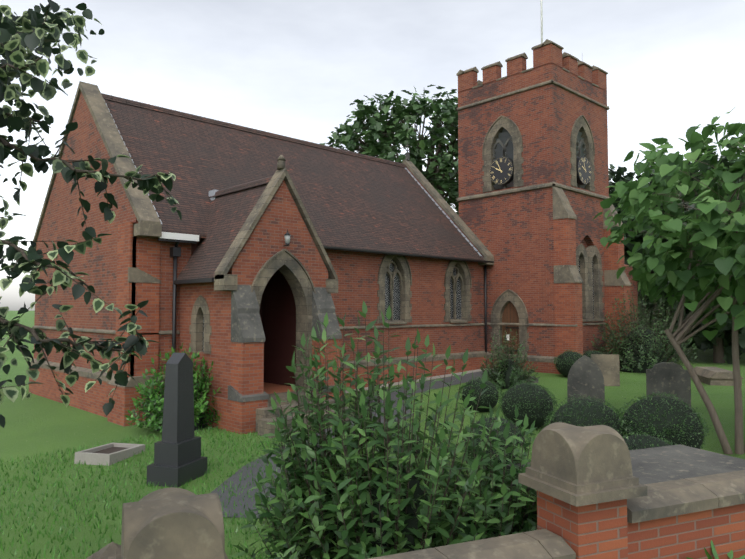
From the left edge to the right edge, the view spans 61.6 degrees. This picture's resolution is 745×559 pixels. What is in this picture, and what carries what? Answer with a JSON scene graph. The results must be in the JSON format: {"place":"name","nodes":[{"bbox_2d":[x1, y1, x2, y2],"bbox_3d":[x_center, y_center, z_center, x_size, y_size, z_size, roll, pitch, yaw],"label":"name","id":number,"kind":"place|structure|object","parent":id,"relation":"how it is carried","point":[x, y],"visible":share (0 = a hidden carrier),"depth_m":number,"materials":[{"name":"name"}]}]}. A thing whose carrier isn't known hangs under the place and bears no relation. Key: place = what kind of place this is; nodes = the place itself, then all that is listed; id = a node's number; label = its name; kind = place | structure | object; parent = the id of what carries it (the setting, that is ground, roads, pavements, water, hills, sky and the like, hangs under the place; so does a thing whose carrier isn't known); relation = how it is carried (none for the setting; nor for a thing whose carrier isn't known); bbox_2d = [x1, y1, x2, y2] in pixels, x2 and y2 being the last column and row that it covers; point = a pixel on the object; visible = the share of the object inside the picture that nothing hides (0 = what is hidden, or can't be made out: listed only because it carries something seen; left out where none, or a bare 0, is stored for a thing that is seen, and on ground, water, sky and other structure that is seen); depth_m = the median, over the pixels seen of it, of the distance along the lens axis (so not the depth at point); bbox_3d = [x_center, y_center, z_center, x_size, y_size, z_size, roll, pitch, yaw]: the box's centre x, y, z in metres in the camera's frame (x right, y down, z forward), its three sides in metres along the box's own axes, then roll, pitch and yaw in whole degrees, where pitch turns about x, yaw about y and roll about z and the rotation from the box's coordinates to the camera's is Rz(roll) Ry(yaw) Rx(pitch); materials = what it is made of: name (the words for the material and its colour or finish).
{"place":"outdoors","nodes":[
{"label":"outdoors","id":0,"kind":"place"},
{"bbox_2d":[0,0,181,427],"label":"tree","id":1,"kind":"object","parent":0,"point":[27,40],"depth_m":3.01,"materials":[{"name":"green plant"}]},
{"bbox_2d":[86,541,120,558],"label":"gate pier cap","id":2,"kind":"object","parent":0,"point":[107,551],"visible":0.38,"depth_m":4.13,"materials":[{"name":"beige stone"}]},
{"bbox_2d":[179,271,222,396],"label":"porch wall","id":3,"kind":"structure","parent":0,"point":[190,294],"depth_m":15.26,"materials":[{"name":"red brick"}]},
{"bbox_2d":[177,184,281,279],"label":"porch roof","id":4,"kind":"structure","parent":3,"relation":"on","point":[229,214],"depth_m":16.14,"materials":[{"name":"brown tile"}]},
{"bbox_2d":[174,278,213,283],"bbox_3d":[-3.143,0.097,16.518,3.540,0.100,1.940,3,-4,-44],"label":"porch gutter","id":5,"kind":"object","parent":4,"relation":"attached to","point":[198,280],"visible":0.43,"depth_m":15.21,"materials":[{"name":"black metal"}]},
{"bbox_2d":[209,176,272,197],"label":"porch roof ridge","id":6,"kind":"structure","parent":0,"point":[247,185],"depth_m":16.86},
{"bbox_2d":[191,238,295,385],"bbox_3d":[-3.274,0.743,16.625,2.264,4.300,2.200,3,-4,-44],"label":"porch doorway","id":7,"kind":"structure","parent":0,"point":[277,311],"depth_m":17.52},
{"bbox_2d":[221,180,327,398],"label":"porch front wall","id":8,"kind":"structure","parent":0,"point":[265,241],"depth_m":15.38,"materials":[{"name":"red brick"}]},
{"bbox_2d":[282,229,290,249],"bbox_3d":[-2.130,-0.953,15.505,0.193,0.590,0.257,3,-4,-44],"label":"lantern","id":9,"kind":"object","parent":8,"relation":"attached to","point":[287,238],"depth_m":15.44,"materials":[{"name":"white glass"}]},
{"bbox_2d":[211,369,493,517],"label":"asphalt path","id":10,"kind":"structure","parent":0,"point":[254,470],"depth_m":10.59,"materials":[{"name":"grey asphalt"}]},
{"bbox_2d":[0,311,744,558],"bbox_3d":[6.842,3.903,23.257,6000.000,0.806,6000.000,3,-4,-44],"label":"ground","id":11,"kind":"structure","parent":0,"point":[36,424],"depth_m":12.86,"materials":[{"name":"green plant"}]},
{"bbox_2d":[74,443,144,465],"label":"grave kerb","id":12,"kind":"structure","parent":11,"relation":"on","point":[87,456],"depth_m":11.75,"materials":[{"name":"stone"}]},
{"bbox_2d":[92,447,127,453],"bbox_3d":[-5.097,3.439,12.168,0.620,0.150,0.960,-1,-5,14],"label":"grave bed","id":13,"kind":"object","parent":11,"relation":"on","point":[110,450],"depth_m":12.33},
{"bbox_2d":[124,343,220,431],"bbox_3d":[-4.551,2.550,14.854,2.605,2.139,2.212,3,-4,-44],"label":"laurel bush","id":14,"kind":"object","parent":11,"relation":"on","point":[156,402],"depth_m":14.46,"materials":[{"name":"green plant"}]},
{"bbox_2d":[147,353,206,487],"bbox_3d":[-3.297,2.366,10.618,0.600,2.230,0.840,-1,-3,18],"label":"obelisk monument","id":15,"kind":"object","parent":11,"relation":"on","point":[178,458],"visible":0.94,"depth_m":10.42,"materials":[{"name":"stone"}]},
{"bbox_2d":[29,222,485,426],"bbox_3d":[-3.550,1.682,23.451,14.930,5.450,8.520,3,-4,-44],"label":"nave plinth brick","id":16,"kind":"object","parent":11,"relation":"on","point":[142,253],"visible":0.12,"depth_m":15.89,"materials":[{"name":"red brick"}]},
{"bbox_2d":[34,92,484,374],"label":"nave walls","id":17,"kind":"structure","parent":11,"relation":"on","point":[357,273],"depth_m":20.10,"materials":[{"name":"red brick"}]},
{"bbox_2d":[159,232,198,240],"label":"white fascia","id":18,"kind":"structure","parent":17,"relation":"attached to","point":[178,236],"depth_m":16.11,"materials":[{"name":"paint"}]},
{"bbox_2d":[31,267,488,387],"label":"stone string course","id":19,"kind":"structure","parent":17,"relation":"attached to","point":[135,274],"depth_m":19.25,"materials":[{"name":"grey stone"}]},
{"bbox_2d":[33,81,493,264],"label":"gable copings","id":20,"kind":"object","parent":17,"relation":"on","point":[148,224],"visible":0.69,"depth_m":17.94,"materials":[{"name":"stone"}]},
{"bbox_2d":[405,142,409,159],"bbox_3d":[1.619,-5.941,28.893,0.140,0.850,0.280,3,-4,-44],"label":"gable cross","id":21,"kind":"object","parent":20,"relation":"on","point":[407,155],"visible":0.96,"depth_m":28.87,"materials":[{"name":"stone"}]},
{"bbox_2d":[104,99,483,259],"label":"church roof","id":22,"kind":"structure","parent":17,"relation":"on","point":[349,201],"depth_m":21.58,"materials":[{"name":"brown tile"}]},
{"bbox_2d":[209,189,217,199],"bbox_3d":[-4.559,-2.427,18.131,0.260,0.300,0.330,3,-4,-44],"label":"ridge end flashing","id":23,"kind":"object","parent":22,"relation":"on","point":[211,192],"visible":0.36,"depth_m":18.00,"materials":[{"name":"grey metal"}]},
{"bbox_2d":[101,93,406,167],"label":"ridge tiles","id":24,"kind":"object","parent":22,"relation":"on","point":[194,117],"visible":0.67,"depth_m":22.59,"materials":[{"name":"brown tile"}]},
{"bbox_2d":[104,100,481,255],"bbox_3d":[-1.993,-3.298,22.262,13.730,4.403,4.300,3,-4,-44],"label":"lead flashing","id":25,"kind":"object","parent":22,"relation":"on","point":[463,235],"visible":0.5,"depth_m":26.26,"materials":[{"name":"grey metal"}]},
{"bbox_2d":[158,237,493,363],"bbox_3d":[-0.343,1.407,20.588,14.150,4.764,0.465,3,-4,-44],"label":"downpipe","id":26,"kind":"object","parent":17,"relation":"attached to","point":[175,252],"visible":0.56,"depth_m":19.75,"materials":[{"name":"black metal"}]},
{"bbox_2d":[385,259,460,319],"bbox_3d":[1.905,0.400,23.406,4.580,2.368,0.001,3,-4,-44],"label":"window glass","id":27,"kind":"object","parent":17,"relation":"in","point":[396,302],"depth_m":22.45,"materials":[{"name":"grey glass"}]},
{"bbox_2d":[377,254,471,323],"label":"nave window surrounds","id":28,"kind":"object","parent":17,"relation":"attached to","point":[403,265],"visible":0.65,"depth_m":22.49,"materials":[{"name":"grey stone"}]},
{"bbox_2d":[386,261,463,320],"bbox_3d":[1.956,0.497,23.347,4.560,2.167,0.090,3,-4,-44],"label":"window tracery","id":29,"kind":"object","parent":17,"relation":"in","point":[391,275],"visible":0.65,"depth_m":22.44,"materials":[{"name":"grey stone"}]},
{"bbox_2d":[189,155,353,438],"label":"porch stone trim","id":30,"kind":"structure","parent":11,"relation":"on","point":[288,265],"depth_m":15.58,"materials":[{"name":"grey stone"}]},
{"bbox_2d":[202,316,203,351],"bbox_3d":[-4.159,1.236,15.659,0.001,1.181,0.440,3,-4,-44],"label":"window glass","id":31,"kind":"object","parent":30,"relation":"in","point":[203,333],"depth_m":15.77,"materials":[{"name":"black glass"}]},
{"bbox_2d":[263,382,298,393],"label":"porch floor","id":32,"kind":"structure","parent":30,"relation":"in","point":[269,388],"depth_m":16.55,"materials":[{"name":"ceramic"}]},
{"bbox_2d":[204,285,341,434],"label":"porch buttress","id":33,"kind":"structure","parent":11,"relation":"on","point":[247,368],"depth_m":14.41,"materials":[{"name":"red brick"}]},
{"bbox_2d":[231,300,536,558],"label":"shrub","id":34,"kind":"object","parent":11,"relation":"on","point":[358,550],"depth_m":5.57,"materials":[{"name":"green plant"}]},
{"bbox_2d":[319,84,458,215],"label":"tree","id":35,"kind":"object","parent":11,"relation":"on","point":[399,112],"depth_m":41.95,"materials":[{"name":"green plant"}]},
{"bbox_2d":[372,419,426,459],"bbox_3d":[0.485,2.903,11.270,1.073,0.871,1.095,3,-4,-44],"label":"box ball","id":36,"kind":"object","parent":11,"relation":"on","point":[418,451],"depth_m":11.06,"materials":[{"name":"green plant"}]},
{"bbox_2d":[345,368,487,392],"bbox_3d":[1.042,3.578,21.640,10.250,0.318,0.500,3,-4,-44],"label":"gravel strip","id":37,"kind":"object","parent":11,"relation":"on","point":[429,378],"visible":0.2,"depth_m":22.82,"materials":[{"name":"concrete"}]},
{"bbox_2d":[457,376,501,411],"bbox_3d":[2.785,2.947,16.111,1.228,0.951,1.146,3,-4,-44],"label":"box ball","id":38,"kind":"object","parent":11,"relation":"on","point":[485,399],"depth_m":15.77,"materials":[{"name":"green plant"}]},
{"bbox_2d":[460,413,530,470],"bbox_3d":[2.074,2.774,10.579,1.305,1.029,1.287,3,-4,-44],"label":"box ball","id":39,"kind":"object","parent":11,"relation":"on","point":[502,430],"depth_m":10.31,"materials":[{"name":"green plant"}]},
{"bbox_2d":[480,328,539,388],"bbox_3d":[4.385,2.575,20.228,2.039,1.978,1.992,3,-4,-44],"label":"bush","id":40,"kind":"object","parent":11,"relation":"on","point":[502,383],"depth_m":19.90,"materials":[{"name":"green plant"}]},
{"bbox_2d":[487,358,553,373],"bbox_3d":[8.353,3.924,26.806,7.320,1.300,3.290,3,-4,-44],"label":"tower plinth","id":41,"kind":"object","parent":11,"relation":"on","point":[545,367],"depth_m":23.62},
{"bbox_2d":[496,380,557,428],"bbox_3d":[3.481,2.780,14.018,1.396,1.150,1.426,3,-4,-44],"label":"box ball","id":42,"kind":"object","parent":11,"relation":"on","point":[537,419],"depth_m":13.62,"materials":[{"name":"green plant"}]},
{"bbox_2d":[456,79,635,362],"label":"tower strings","id":43,"kind":"object","parent":11,"relation":"on","point":[535,358],"visible":0.54,"depth_m":24.82},
{"bbox_2d":[490,157,513,184],"bbox_3d":[5.284,-4.389,25.315,0.220,1.120,1.120,3,-4,-44],"label":"clock face","id":44,"kind":"object","parent":43,"relation":"attached to","point":[504,166],"visible":0.75,"depth_m":25.19,"materials":[{"name":"black metal"}]},
{"bbox_2d":[490,157,512,183],"bbox_3d":[5.188,-4.394,25.224,0.027,1.090,1.090,3,-4,-44],"label":"clock gilt","id":45,"kind":"object","parent":44,"relation":"attached to","point":[500,169],"visible":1,"depth_m":25.27,"materials":[{"name":"brown metal"}]},
{"bbox_2d":[493,137,585,188],"bbox_3d":[6.883,-4.708,25.387,3.847,2.105,0.842,0,-3,1],"label":"window tracery","id":46,"kind":"object","parent":43,"relation":"attached to","point":[581,141],"visible":0.6,"depth_m":25.40,"materials":[{"name":"stone"}]},
{"bbox_2d":[493,128,586,189],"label":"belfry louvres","id":47,"kind":"object","parent":43,"relation":"attached to","point":[504,135],"visible":0.08,"depth_m":25.52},
{"bbox_2d":[576,157,590,184],"bbox_3d":[8.479,-4.393,25.238,1.120,1.120,0.220,3,-4,-44],"label":"clock face","id":48,"kind":"object","parent":43,"relation":"attached to","point":[585,175],"visible":0.83,"depth_m":25.09,"materials":[{"name":"black metal"}]},
{"bbox_2d":[554,350,582,376],"bbox_3d":[7.075,2.971,22.211,1.292,1.053,1.282,3,-4,-44],"label":"box ball","id":49,"kind":"object","parent":11,"relation":"on","point":[563,371],"depth_m":21.91,"materials":[{"name":"green plant"}]},
{"bbox_2d":[567,355,604,402],"bbox_3d":[5.771,2.751,16.908,0.950,1.398,0.130,-1,-4,14],"label":"headstone","id":50,"kind":"object","parent":11,"relation":"on","point":[585,376],"visible":0.89,"depth_m":16.85,"materials":[{"name":"stone"}]},
{"bbox_2d":[543,394,629,437],"bbox_3d":[3.839,2.653,11.161,1.527,1.238,1.572,3,-4,-44],"label":"box ball","id":51,"kind":"object","parent":11,"relation":"on","point":[598,415],"depth_m":10.84,"materials":[{"name":"green plant"}]},
{"bbox_2d":[591,354,619,385],"bbox_3d":[7.436,2.947,19.946,0.850,1.100,0.100,-1,-5,11],"label":"headstone","id":52,"kind":"object","parent":11,"relation":"on","point":[608,365],"visible":0.57,"depth_m":19.88,"materials":[{"name":"stone"}]},
{"bbox_2d":[608,164,639,292],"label":"dark tree leaves","id":53,"kind":"object","parent":11,"relation":"on","point":[617,176],"depth_m":41.64,"materials":[{"name":"green plant"}]},
{"bbox_2d":[506,444,744,518],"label":"ledger tomb","id":54,"kind":"object","parent":11,"relation":"on","point":[663,464],"visible":0.22,"depth_m":6.39,"materials":[{"name":"stone"}]},
{"bbox_2d":[624,264,637,329],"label":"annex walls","id":55,"kind":"structure","parent":11,"relation":"on","point":[628,269],"depth_m":28.05,"materials":[{"name":"brick"}]},
{"bbox_2d":[591,282,698,372],"bbox_3d":[10.439,1.890,24.351,3.970,3.672,3.915,3,-4,-44],"label":"bush","id":56,"kind":"object","parent":11,"relation":"on","point":[641,344],"depth_m":23.69,"materials":[{"name":"green plant"}]},
{"bbox_2d":[622,429,677,449],"bbox_3d":[3.963,2.695,9.081,1.301,1.023,1.295,3,-4,-44],"label":"box ball","id":57,"kind":"object","parent":11,"relation":"on","point":[644,440],"depth_m":8.93,"materials":[{"name":"green plant"}]},
{"bbox_2d":[617,391,712,448],"bbox_3d":[4.973,2.602,10.845,1.653,1.274,1.710,3,-4,-44],"label":"box ball","id":58,"kind":"object","parent":11,"relation":"on","point":[680,413],"depth_m":10.42,"materials":[{"name":"green plant"}]},
{"bbox_2d":[646,362,690,406],"bbox_3d":[7.396,2.728,15.608,1.000,1.300,0.130,-1,-2,16],"label":"headstone","id":59,"kind":"object","parent":11,"relation":"on","point":[671,378],"visible":0.78,"depth_m":15.55,"materials":[{"name":"stone"}]},
{"bbox_2d":[592,108,744,454],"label":"tree","id":60,"kind":"object","parent":11,"relation":"on","point":[720,255],"depth_m":11.32,"materials":[{"name":"green plant"}]},
{"bbox_2d":[613,165,731,357],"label":"dark tree leaves","id":61,"kind":"object","parent":11,"relation":"on","point":[638,237],"depth_m":30.25,"materials":[{"name":"green plant"}]},
{"bbox_2d":[627,148,734,253],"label":"dark tree leaves","id":62,"kind":"object","parent":11,"relation":"on","point":[699,157],"depth_m":41.50,"materials":[{"name":"green plant"}]},
{"bbox_2d":[637,211,744,363],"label":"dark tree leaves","id":63,"kind":"object","parent":11,"relation":"on","point":[699,338],"depth_m":27.71,"materials":[{"name":"green plant"}]},
{"bbox_2d":[690,150,743,348],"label":"dark tree leaves","id":64,"kind":"object","parent":11,"relation":"on","point":[727,164],"depth_m":34.02,"materials":[{"name":"green plant"}]},
{"bbox_2d":[694,366,743,385],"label":"chest tomb","id":65,"kind":"object","parent":11,"relation":"on","point":[716,376],"visible":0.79,"depth_m":19.58,"materials":[{"name":"stone"}]},
{"bbox_2d":[0,0,744,310],"label":"sky","id":66,"kind":"structure","parent":0,"point":[295,69],"materials":[{"name":"white"}]},
{"bbox_2d":[108,422,744,558],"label":"boundary wall","id":67,"kind":"structure","parent":0,"point":[574,465],"depth_m":4.55,"materials":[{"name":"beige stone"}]},
{"bbox_2d":[458,63,608,356],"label":"tower walls","id":68,"kind":"structure","parent":0,"point":[513,232],"depth_m":24.84,"materials":[{"name":"red brick"}]},
{"bbox_2d":[502,302,518,353],"bbox_3d":[5.555,2.038,24.914,0.034,2.481,0.960,3,-4,-44],"label":"tower door","id":69,"kind":"structure","parent":68,"relation":"in","point":[510,314],"depth_m":24.98,"materials":[{"name":"brown wood"}]},
{"bbox_2d":[458,43,606,92],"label":"battlements","id":70,"kind":"object","parent":68,"relation":"on","point":[550,53],"visible":0.48,"depth_m":25.27,"materials":[{"name":"red brick"}]},
{"bbox_2d":[456,39,607,88],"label":"tower merlon caps","id":71,"kind":"object","parent":70,"relation":"on","point":[524,55],"visible":0.21,"depth_m":25.50,"materials":[{"name":"grey stone"}]},
{"bbox_2d":[482,115,603,354],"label":"tower stone dressings","id":72,"kind":"structure","parent":68,"relation":"attached to","point":[588,255],"depth_m":25.20,"materials":[{"name":"grey stone"}]},
{"bbox_2d":[579,259,593,318],"bbox_3d":[8.593,0.260,25.354,1.660,2.718,0.001,3,-4,-44],"label":"tower lancet glass","id":73,"kind":"object","parent":68,"relation":"in","point":[593,286],"depth_m":25.86,"materials":[{"name":"black glass"}]},
{"bbox_2d":[553,218,630,373],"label":"buttresses","id":74,"kind":"structure","parent":68,"relation":"attached to","point":[568,302],"depth_m":23.25,"materials":[{"name":"red brick"}]},
{"bbox_2d":[552,186,630,363],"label":"buttress caps","id":75,"kind":"object","parent":74,"relation":"on","point":[562,208],"visible":0.54,"depth_m":23.44,"materials":[{"name":"grey stone"}]},
{"bbox_2d":[583,349,602,357],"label":"box ball","id":76,"kind":"object","parent":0,"point":[593,352],"depth_m":23.28,"materials":[{"name":"green plant"}]},
{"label":"verge grass","id":77,"kind":"object","parent":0,"visible":0},
{"bbox_2d":[686,540,744,558],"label":"verge weeds","id":78,"kind":"object","parent":77,"relation":"on","point":[729,554],"visible":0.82,"depth_m":5.00,"materials":[{"name":"green plant"}]},
{"bbox_3d":[6.920,-7.709,27.038,3.860,0.200,3.860,3,-4,-44],"label":"tower roof lead","id":79,"kind":"object","parent":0,"visible":0},
{"bbox_2d":[540,0,542,43],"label":"flagpole","id":80,"kind":"object","parent":79,"relation":"on","point":[541,22],"depth_m":25.05,"materials":[{"name":"white metal"}]}
]}

